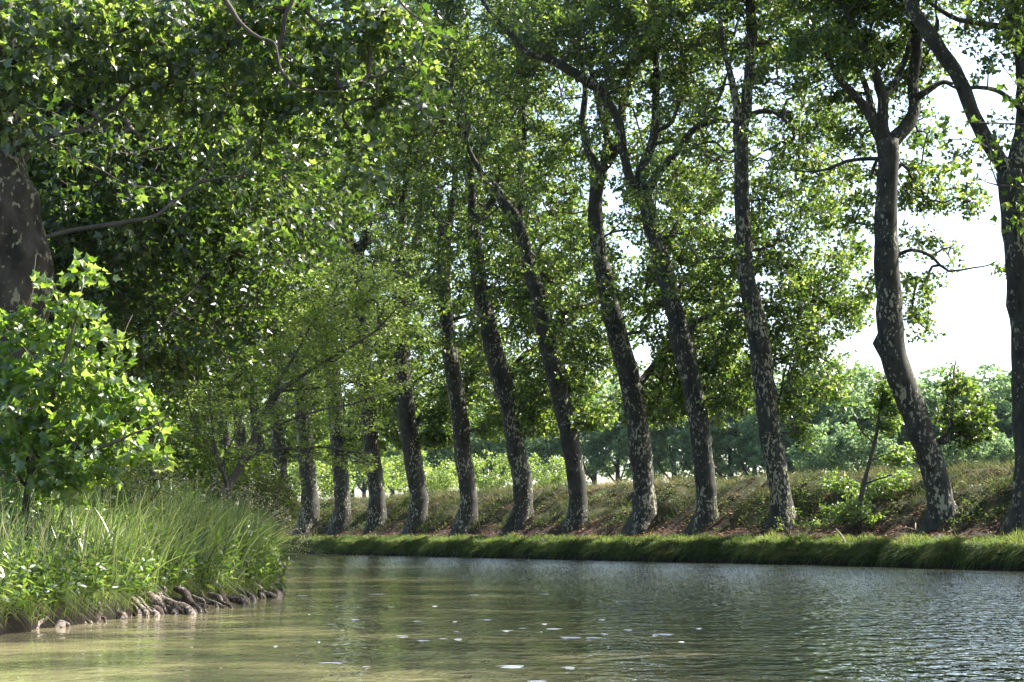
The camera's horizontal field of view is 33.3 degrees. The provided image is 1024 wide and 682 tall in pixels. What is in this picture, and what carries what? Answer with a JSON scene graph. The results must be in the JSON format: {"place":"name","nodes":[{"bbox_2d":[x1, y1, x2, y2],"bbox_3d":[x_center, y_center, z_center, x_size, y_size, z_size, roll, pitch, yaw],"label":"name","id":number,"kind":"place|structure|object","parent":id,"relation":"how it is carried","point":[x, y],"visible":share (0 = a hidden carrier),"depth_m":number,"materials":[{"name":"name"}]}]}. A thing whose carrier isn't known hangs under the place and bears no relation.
{"place":"outdoors","nodes":[
{"label":"outdoors","id":0,"kind":"place"},
{"bbox_2d":[0,583,263,635],"bbox_3d":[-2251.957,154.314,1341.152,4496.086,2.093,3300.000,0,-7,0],"label":"ground bank","id":1,"kind":"structure","parent":0,"point":[16,625],"depth_m":18.53,"materials":[{"name":"brown soil"}]},
{"bbox_2d":[0,464,75,513],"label":"bramble bush","id":2,"kind":"object","parent":1,"relation":"on","point":[21,486],"visible":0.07,"depth_m":23.17,"materials":[{"name":"green plant"}]},
{"bbox_2d":[28,597,48,628],"bbox_3d":[-5.181,2.949,17.987,0.620,0.537,0.658,0,-7,0],"label":"tree root","id":3,"kind":"object","parent":1,"relation":"on","point":[40,621],"visible":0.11,"depth_m":17.99,"materials":[{"name":"brown plant"}]},
{"bbox_2d":[53,620,70,627],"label":"tree root","id":4,"kind":"object","parent":1,"relation":"on","point":[60,624],"visible":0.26,"depth_m":18.19,"materials":[{"name":"brown plant"}]},
{"bbox_2d":[50,376,111,472],"bbox_3d":[-7.617,1.889,27.418,2.543,3.280,2.623,6,-9,-40],"label":"undergrowth bush","id":5,"kind":"object","parent":1,"relation":"on","point":[65,383],"visible":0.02,"depth_m":27.50,"materials":[{"name":"green plant"}]},
{"bbox_2d":[0,248,184,539],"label":"plane sapling","id":6,"kind":"object","parent":1,"relation":"on","point":[42,421],"visible":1,"depth_m":20.56,"materials":[{"name":"green plant"}]},
{"bbox_2d":[93,598,106,621],"bbox_3d":[-4.851,3.134,19.546,0.388,0.438,0.745,2,-7,-20],"label":"tree root","id":7,"kind":"object","parent":1,"relation":"on","point":[99,616],"visible":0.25,"depth_m":19.43,"materials":[{"name":"brown plant"}]},
{"bbox_2d":[56,419,149,502],"bbox_3d":[-7.220,2.495,29.038,2.228,2.579,2.397,0,-7,0],"label":"undergrowth bush","id":8,"kind":"object","parent":1,"relation":"on","point":[135,473],"visible":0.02,"depth_m":28.85,"materials":[{"name":"green plant"}]},
{"bbox_2d":[50,466,156,515],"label":"bramble bush","id":9,"kind":"object","parent":1,"relation":"on","point":[127,482],"visible":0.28,"depth_m":23.54,"materials":[{"name":"green plant"}]},
{"bbox_2d":[113,601,127,618],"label":"tree root","id":10,"kind":"object","parent":1,"relation":"on","point":[121,614],"visible":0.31,"depth_m":20.04,"materials":[{"name":"brown plant"}]},
{"bbox_2d":[0,477,276,611],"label":"weeds","id":11,"kind":"object","parent":1,"relation":"on","point":[37,580],"visible":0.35,"depth_m":20.03,"materials":[{"name":"green plant"}]},
{"bbox_2d":[0,565,288,630],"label":"grass","id":12,"kind":"structure","parent":1,"relation":"on","point":[102,597],"depth_m":19.87,"materials":[{"name":"green plant"}]},
{"bbox_2d":[130,594,159,616],"bbox_3d":[-4.669,3.279,20.852,0.437,0.476,1.035,6,-9,-43],"label":"tree root","id":13,"kind":"object","parent":1,"relation":"on","point":[144,611],"visible":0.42,"depth_m":20.75,"materials":[{"name":"brown plant"}]},
{"bbox_2d":[101,377,203,498],"bbox_3d":[-7.003,2.651,32.958,2.104,3.960,2.589,0,-7,0],"label":"undergrowth bush","id":14,"kind":"object","parent":1,"relation":"on","point":[171,407],"visible":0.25,"depth_m":32.88,"materials":[{"name":"green plant"}]},
{"bbox_2d":[117,453,194,519],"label":"bramble bush","id":15,"kind":"object","parent":1,"relation":"on","point":[149,472],"visible":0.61,"depth_m":24.33,"materials":[{"name":"green plant"}]},
{"bbox_2d":[141,591,196,614],"bbox_3d":[-4.438,3.355,21.365,1.233,0.446,0.537,-6,-9,42],"label":"tree root","id":16,"kind":"object","parent":1,"relation":"on","point":[163,605],"visible":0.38,"depth_m":21.23,"materials":[{"name":"brown plant"}]},
{"bbox_2d":[0,469,346,614],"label":"reed grass","id":17,"kind":"structure","parent":1,"relation":"on","point":[171,521],"depth_m":22.56,"materials":[{"name":"green plant"}]},
{"bbox_2d":[135,433,214,499],"bbox_3d":[-6.097,2.930,30.723,1.507,2.700,2.230,0,-7,0],"label":"undergrowth bush","id":18,"kind":"object","parent":1,"relation":"on","point":[184,461],"visible":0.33,"depth_m":30.66,"materials":[{"name":"green plant"}]},
{"bbox_2d":[156,585,207,612],"bbox_3d":[-4.230,3.385,21.859,0.452,0.514,1.002,6,-9,-40],"label":"tree root","id":19,"kind":"object","parent":1,"relation":"on","point":[187,597],"visible":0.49,"depth_m":21.85,"materials":[{"name":"brown plant"}]},
{"bbox_2d":[155,415,233,494],"bbox_3d":[-6.930,3.778,36.863,1.969,4.600,2.135,-4,-8,32],"label":"undergrowth bush","id":20,"kind":"object","parent":1,"relation":"on","point":[206,468],"visible":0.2,"depth_m":36.79,"materials":[{"name":"green plant"}]},
{"bbox_2d":[17,0,385,433],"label":"plane tree","id":21,"kind":"object","parent":1,"relation":"on","point":[81,198],"visible":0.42,"depth_m":34.38,"materials":[{"name":"green plant"}]},
{"bbox_2d":[19,0,393,446],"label":"plane tree","id":22,"kind":"object","parent":1,"relation":"on","point":[359,207],"visible":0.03,"depth_m":46.42,"materials":[{"name":"green plant"}]},
{"bbox_2d":[197,590,232,607],"bbox_3d":[-4.151,3.596,23.381,0.390,0.366,0.919,5,-8,-39],"label":"tree root","id":23,"kind":"object","parent":1,"relation":"on","point":[215,596],"visible":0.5,"depth_m":23.35,"materials":[{"name":"brown plant"}]},
{"bbox_2d":[168,371,272,515],"bbox_3d":[-5.345,2.995,30.772,2.086,4.965,1.273,0,-7,0],"label":"shrub","id":24,"kind":"object","parent":1,"relation":"on","point":[227,411],"visible":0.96,"depth_m":30.97,"materials":[{"name":"green plant"}]},
{"bbox_2d":[180,462,260,516],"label":"undergrowth bush","id":25,"kind":"object","parent":1,"relation":"on","point":[236,487],"visible":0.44,"depth_m":34.97,"materials":[{"name":"green plant"}]},
{"bbox_2d":[0,0,459,513],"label":"plane tree","id":26,"kind":"object","parent":1,"relation":"on","point":[24,237],"visible":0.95,"depth_m":26.42,"materials":[{"name":"green plant"}]},
{"bbox_2d":[216,589,248,604],"bbox_3d":[-4.155,3.720,24.462,0.885,0.396,0.423,-6,-9,43],"label":"tree root","id":27,"kind":"object","parent":1,"relation":"on","point":[237,600],"visible":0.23,"depth_m":24.38,"materials":[{"name":"brown plant"}]},
{"bbox_2d":[202,441,280,514],"bbox_3d":[-5.893,4.206,37.758,1.754,3.952,2.127,-2,-7,21],"label":"undergrowth bush","id":28,"kind":"object","parent":1,"relation":"on","point":[245,468],"visible":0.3,"depth_m":37.64,"materials":[{"name":"green plant"}]},
{"bbox_2d":[240,588,256,600],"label":"tree root","id":29,"kind":"object","parent":1,"relation":"on","point":[251,596],"visible":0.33,"depth_m":25.75,"materials":[{"name":"brown plant"}]},
{"bbox_2d":[244,493,269,554],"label":"flowering reed","id":30,"kind":"object","parent":1,"relation":"on","point":[254,524],"visible":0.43,"depth_m":27.31,"materials":[{"name":"green plant"}]},
{"bbox_2d":[255,583,277,598],"bbox_3d":[-4.150,4.008,26.990,1.072,0.426,0.358,-5,-8,35],"label":"tree root","id":31,"kind":"object","parent":1,"relation":"on","point":[268,594],"visible":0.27,"depth_m":26.86,"materials":[{"name":"brown plant"}]},
{"bbox_2d":[245,472,301,537],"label":"bramble bush","id":32,"kind":"object","parent":1,"relation":"on","point":[279,487],"visible":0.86,"depth_m":33.83,"materials":[{"name":"green plant"}]},
{"bbox_2d":[267,584,282,595],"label":"tree root","id":33,"kind":"object","parent":1,"relation":"on","point":[278,593],"visible":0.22,"depth_m":27.90,"materials":[{"name":"brown plant"}]},
{"bbox_2d":[244,460,306,567],"bbox_3d":[-5.027,4.251,36.150,1.342,3.496,2.363,0,-7,0],"label":"undergrowth bush","id":34,"kind":"object","parent":1,"relation":"on","point":[265,467],"visible":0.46,"depth_m":36.05,"materials":[{"name":"green plant"}]},
{"bbox_2d":[265,508,288,588],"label":"flowering reed","id":35,"kind":"object","parent":1,"relation":"on","point":[268,574],"visible":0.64,"depth_m":27.97,"materials":[{"name":"green plant"}]},
{"bbox_2d":[267,528,309,582],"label":"flowering reed","id":36,"kind":"object","parent":1,"relation":"on","point":[273,568],"visible":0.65,"depth_m":28.33,"materials":[{"name":"green plant"}]},
{"bbox_2d":[272,533,307,589],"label":"flowering reed","id":37,"kind":"object","parent":1,"relation":"on","point":[283,578],"visible":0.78,"depth_m":28.35,"materials":[{"name":"green plant"}]},
{"bbox_2d":[270,543,310,586],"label":"flowering reed","id":38,"kind":"object","parent":1,"relation":"on","point":[279,576],"visible":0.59,"depth_m":28.59,"materials":[{"name":"green plant"}]},
{"bbox_2d":[222,223,443,509],"bbox_3d":[-3.439,1.655,33.054,4.318,7.949,2.821,0,-7,0],"label":"leaning tree","id":39,"kind":"object","parent":1,"relation":"on","point":[364,297],"visible":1,"depth_m":32.93,"materials":[{"name":"green plant"}]},
{"bbox_2d":[0,553,1023,681],"bbox_3d":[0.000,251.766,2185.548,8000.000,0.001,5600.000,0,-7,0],"label":"water","id":40,"kind":"structure","parent":0,"point":[388,618],"depth_m":17.76,"materials":[{"name":"green liquid"}]},
{"bbox_2d":[57,111,292,445],"bbox_3d":[-13.609,-2.981,60.640,12.857,24.721,13.074,-3,-7,26],"label":"plane tree","id":41,"kind":"object","parent":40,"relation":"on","point":[225,369],"depth_m":60.01,"materials":[{"name":"green plant"}]},
{"bbox_2d":[308,601,682,666],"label":"foam flecks","id":42,"kind":"object","parent":40,"relation":"on","point":[501,630],"visible":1,"depth_m":16.30,"materials":[{"name":"white liquid"}]},
{"bbox_2d":[102,0,1021,503],"label":"sky","id":43,"kind":"structure","parent":0,"point":[974,317],"materials":[{"name":"white"}]},
{"bbox_2d":[268,456,1023,570],"bbox_3d":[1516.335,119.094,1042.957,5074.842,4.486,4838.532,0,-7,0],"label":"ground","id":44,"kind":"structure","parent":0,"point":[905,510],"depth_m":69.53,"materials":[{"name":"green plant"}]},
{"bbox_2d":[157,387,266,518],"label":"plane tree","id":45,"kind":"object","parent":44,"relation":"on","point":[228,441],"visible":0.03,"depth_m":135.71,"materials":[{"name":"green plant"}]},
{"bbox_2d":[183,390,250,501],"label":"plane tree","id":46,"kind":"object","parent":44,"relation":"on","point":[230,422],"depth_m":142.71,"materials":[{"name":"green plant"}]},
{"bbox_2d":[178,359,293,523],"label":"plane tree","id":47,"kind":"object","parent":44,"relation":"on","point":[242,435],"visible":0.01,"depth_m":128.60,"materials":[{"name":"green plant"}]},
{"bbox_2d":[185,332,306,530],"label":"plane tree","id":48,"kind":"object","parent":44,"relation":"on","point":[260,440],"visible":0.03,"depth_m":122.75,"materials":[{"name":"green plant"}]},
{"bbox_2d":[226,236,342,532],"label":"plane tree","id":49,"kind":"object","parent":44,"relation":"on","point":[280,456],"visible":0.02,"depth_m":116.67,"materials":[{"name":"green plant"}]},
{"bbox_2d":[236,194,355,535],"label":"plane tree","id":50,"kind":"object","parent":44,"relation":"on","point":[309,512],"visible":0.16,"depth_m":110.35,"materials":[{"name":"green plant"}]},
{"bbox_2d":[287,453,324,500],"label":"hedge bush","id":51,"kind":"object","parent":44,"relation":"on","point":[295,474],"visible":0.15,"depth_m":148.85,"materials":[{"name":"green plant"}]},
{"bbox_2d":[287,412,330,498],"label":"distant tree","id":52,"kind":"object","parent":44,"relation":"on","point":[317,485],"visible":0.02,"depth_m":333.48,"materials":[{"name":"green plant"}]},
{"bbox_2d":[251,177,396,535],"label":"plane tree","id":53,"kind":"object","parent":44,"relation":"on","point":[339,522],"visible":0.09,"depth_m":104.39,"materials":[{"name":"green plant"}]},
{"bbox_2d":[316,458,356,497],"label":"hedge bush","id":54,"kind":"object","parent":44,"relation":"on","point":[328,486],"visible":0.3,"depth_m":124.68,"materials":[{"name":"green plant"}]},
{"bbox_2d":[317,406,361,495],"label":"distant tree","id":55,"kind":"object","parent":44,"relation":"on","point":[322,471],"visible":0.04,"depth_m":316.89,"materials":[{"name":"green plant"}]},
{"bbox_2d":[320,403,367,496],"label":"distant tree","id":56,"kind":"object","parent":44,"relation":"on","point":[352,491],"visible":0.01,"depth_m":345.97,"materials":[{"name":"green plant"}]},
{"bbox_2d":[276,70,444,535],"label":"plane tree","id":57,"kind":"object","parent":44,"relation":"on","point":[376,513],"visible":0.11,"depth_m":98.72,"materials":[{"name":"green plant"}]},
{"bbox_2d":[344,414,389,497],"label":"distant tree","id":58,"kind":"object","parent":44,"relation":"on","point":[364,488],"visible":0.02,"depth_m":308.48,"materials":[{"name":"green plant"}]},
{"bbox_2d":[360,456,404,494],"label":"hedge bush","id":59,"kind":"object","parent":44,"relation":"on","point":[385,470],"visible":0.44,"depth_m":129.09,"materials":[{"name":"green plant"}]},
{"bbox_2d":[365,403,404,495],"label":"distant tree","id":60,"kind":"object","parent":44,"relation":"on","point":[388,454],"visible":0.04,"depth_m":296.46,"materials":[{"name":"green plant"}]},
{"bbox_2d":[311,60,503,534],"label":"plane tree","id":61,"kind":"object","parent":44,"relation":"on","point":[433,436],"visible":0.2,"depth_m":93.74,"materials":[{"name":"green plant"}]},
{"bbox_2d":[383,444,433,492],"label":"hedge bush","id":62,"kind":"object","parent":44,"relation":"on","point":[402,472],"visible":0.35,"depth_m":139.18,"materials":[{"name":"green plant"}]},
{"bbox_2d":[390,397,442,482],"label":"distant tree","id":63,"kind":"object","parent":44,"relation":"on","point":[394,451],"visible":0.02,"depth_m":288.72,"materials":[{"name":"green plant"}]},
{"bbox_2d":[417,409,458,491],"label":"distant tree","id":64,"kind":"object","parent":44,"relation":"on","point":[433,460],"visible":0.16,"depth_m":277.67,"materials":[{"name":"green plant"}]},
{"bbox_2d":[335,15,544,536],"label":"plane tree","id":65,"kind":"object","parent":44,"relation":"on","point":[457,393],"visible":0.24,"depth_m":88.86,"materials":[{"name":"green plant"}]},
{"bbox_2d":[423,459,458,493],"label":"hedge bush","id":66,"kind":"object","parent":44,"relation":"on","point":[443,479],"visible":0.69,"depth_m":148.53,"materials":[{"name":"green plant"}]},
{"bbox_2d":[440,402,488,482],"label":"distant tree","id":67,"kind":"object","parent":44,"relation":"on","point":[452,452],"visible":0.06,"depth_m":272.27,"materials":[{"name":"green plant"}]},
{"bbox_2d":[361,0,586,536],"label":"plane tree","id":68,"kind":"object","parent":44,"relation":"on","point":[513,412],"visible":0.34,"depth_m":83.95,"materials":[{"name":"green plant"}]},
{"bbox_2d":[470,399,512,489],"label":"distant tree","id":69,"kind":"object","parent":44,"relation":"on","point":[479,444],"visible":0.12,"depth_m":266.72,"materials":[{"name":"green plant"}]},
{"bbox_2d":[472,450,511,489],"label":"hedge bush","id":70,"kind":"object","parent":44,"relation":"on","point":[477,462],"visible":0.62,"depth_m":159.11,"materials":[{"name":"green plant"}]},
{"bbox_2d":[370,0,636,535],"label":"plane tree","id":71,"kind":"object","parent":44,"relation":"on","point":[555,351],"visible":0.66,"depth_m":79.78,"materials":[{"name":"green plant"}]},
{"bbox_2d":[486,432,556,480],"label":"distant tree","id":72,"kind":"object","parent":44,"relation":"on","point":[502,447],"visible":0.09,"depth_m":258.91,"materials":[{"name":"green plant"}]},
{"bbox_2d":[528,452,566,487],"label":"hedge bush","id":73,"kind":"object","parent":44,"relation":"on","point":[554,477],"visible":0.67,"depth_m":163.73,"materials":[{"name":"green plant"}]},
{"bbox_2d":[523,407,587,486],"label":"distant tree","id":74,"kind":"object","parent":44,"relation":"on","point":[549,447],"visible":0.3,"depth_m":252.05,"materials":[{"name":"green plant"}]},
{"bbox_2d":[554,371,627,484],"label":"distant tree","id":75,"kind":"object","parent":44,"relation":"on","point":[592,470],"visible":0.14,"depth_m":248.59,"materials":[{"name":"green plant"}]},
{"bbox_2d":[477,0,732,535],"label":"plane tree","id":76,"kind":"object","parent":44,"relation":"on","point":[636,398],"visible":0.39,"depth_m":75.40,"materials":[{"name":"green plant"}]},
{"bbox_2d":[579,383,631,484],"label":"distant tree","id":77,"kind":"object","parent":44,"relation":"on","point":[601,457],"visible":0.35,"depth_m":244.03,"materials":[{"name":"green plant"}]},
{"bbox_2d":[480,0,777,533],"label":"plane tree","id":78,"kind":"object","parent":44,"relation":"on","point":[724,378],"visible":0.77,"depth_m":70.98,"materials":[{"name":"green plant"}]},
{"bbox_2d":[252,465,1013,534],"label":"undergrowth","id":79,"kind":"object","parent":44,"relation":"on","point":[793,499],"visible":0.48,"depth_m":68.29,"materials":[{"name":"green plant"}]},
{"bbox_2d":[606,390,679,479],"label":"distant tree","id":80,"kind":"object","parent":44,"relation":"on","point":[624,451],"visible":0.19,"depth_m":237.85,"materials":[{"name":"green plant"}]},
{"bbox_2d":[268,525,1023,570],"label":"verge grass","id":81,"kind":"structure","parent":44,"relation":"on","point":[875,543],"depth_m":64.86,"materials":[{"name":"green plant"}]},
{"bbox_2d":[269,467,1023,539],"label":"fallen leaves","id":82,"kind":"object","parent":44,"relation":"on","point":[729,531],"visible":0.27,"depth_m":69.62,"materials":[{"name":"brown plant"}]},
{"bbox_2d":[646,390,693,480],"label":"distant tree","id":83,"kind":"object","parent":44,"relation":"on","point":[660,452],"visible":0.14,"depth_m":235.12,"materials":[{"name":"green plant"}]},
{"bbox_2d":[660,374,734,479],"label":"distant tree","id":84,"kind":"object","parent":44,"relation":"on","point":[680,456],"visible":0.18,"depth_m":229.66,"materials":[{"name":"green plant"}]},
{"bbox_2d":[685,389,757,480],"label":"distant tree","id":85,"kind":"object","parent":44,"relation":"on","point":[715,435],"visible":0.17,"depth_m":226.47,"materials":[{"name":"green plant"}]},
{"bbox_2d":[593,0,875,531],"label":"plane tree","id":86,"kind":"object","parent":44,"relation":"on","point":[800,289],"visible":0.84,"depth_m":67.31,"materials":[{"name":"green plant"}]},
{"bbox_2d":[710,388,781,481],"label":"distant tree","id":87,"kind":"object","parent":44,"relation":"on","point":[739,439],"visible":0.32,"depth_m":223.06,"materials":[{"name":"green plant"}]},
{"bbox_2d":[737,369,824,473],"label":"distant tree","id":88,"kind":"object","parent":44,"relation":"on","point":[747,425],"visible":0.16,"depth_m":215.91,"materials":[{"name":"green plant"}]},
{"bbox_2d":[774,506,800,534],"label":"bramble bush","id":89,"kind":"object","parent":44,"relation":"on","point":[788,521],"visible":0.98,"depth_m":64.64,"materials":[{"name":"green plant"}]},
{"bbox_2d":[784,357,874,474],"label":"distant tree","id":90,"kind":"object","parent":44,"relation":"on","point":[843,416],"visible":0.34,"depth_m":212.06,"materials":[{"name":"green plant"}]},
{"bbox_2d":[786,420,896,472],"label":"hedge bush","id":91,"kind":"object","parent":44,"relation":"on","point":[843,451],"visible":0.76,"depth_m":184.05,"materials":[{"name":"green plant"}]},
{"bbox_2d":[818,466,875,533],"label":"bush","id":92,"kind":"object","parent":44,"relation":"on","point":[840,511],"visible":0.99,"depth_m":61.68,"materials":[{"name":"green plant"}]},
{"bbox_2d":[812,360,895,470],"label":"distant tree","id":93,"kind":"object","parent":44,"relation":"on","point":[866,370],"visible":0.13,"depth_m":216.92,"materials":[{"name":"green plant"}]},
{"bbox_2d":[847,503,876,529],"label":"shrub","id":94,"kind":"object","parent":44,"relation":"on","point":[855,525],"visible":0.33,"depth_m":62.08,"materials":[{"name":"green plant"}]},
{"bbox_2d":[856,510,885,536],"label":"small plant","id":95,"kind":"object","parent":44,"relation":"on","point":[873,519],"visible":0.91,"depth_m":60.62,"materials":[{"name":"green plant"}]},
{"bbox_2d":[755,0,1004,534],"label":"plane tree","id":96,"kind":"object","parent":44,"relation":"on","point":[874,51],"visible":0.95,"depth_m":59.60,"materials":[{"name":"green plant"}]},
{"bbox_2d":[851,368,915,530],"bbox_3d":[13.573,4.068,61.976,2.501,6.187,1.689,0,-7,0],"label":"plane sapling","id":97,"kind":"object","parent":44,"relation":"on","point":[884,404],"visible":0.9,"depth_m":61.90,"materials":[{"name":"green plant"}]},
{"bbox_2d":[851,383,918,473],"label":"distant tree","id":98,"kind":"object","parent":44,"relation":"on","point":[902,438],"visible":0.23,"depth_m":212.99,"materials":[{"name":"green plant"}]},
{"bbox_2d":[865,467,921,501],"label":"bush","id":99,"kind":"object","parent":44,"relation":"on","point":[890,480],"visible":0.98,"depth_m":62.42,"materials":[{"name":"green plant"}]},
{"bbox_2d":[889,366,974,468],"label":"distant tree","id":100,"kind":"object","parent":44,"relation":"on","point":[932,396],"visible":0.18,"depth_m":210.77,"materials":[{"name":"green plant"}]},
{"bbox_2d":[904,0,1023,533],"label":"plane tree","id":101,"kind":"object","parent":44,"relation":"on","point":[1013,240],"visible":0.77,"depth_m":54.59,"materials":[{"name":"green plant"}]},
{"bbox_2d":[907,0,1023,236],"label":"plane tree","id":102,"kind":"object","parent":44,"relation":"on","point":[964,172],"visible":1,"depth_m":48.95,"materials":[{"name":"green plant"}]},
{"bbox_2d":[936,362,1013,466],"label":"distant tree","id":103,"kind":"object","parent":44,"relation":"on","point":[985,383],"visible":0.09,"depth_m":209.03,"materials":[{"name":"green plant"}]},
{"bbox_2d":[937,432,1014,467],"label":"hedge bush","id":104,"kind":"object","parent":44,"relation":"on","point":[956,458],"visible":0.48,"depth_m":188.82,"materials":[{"name":"green plant"}]},
{"bbox_2d":[966,369,1014,465],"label":"distant tree","id":105,"kind":"object","parent":44,"relation":"on","point":[995,389],"visible":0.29,"depth_m":203.41,"materials":[{"name":"green plant"}]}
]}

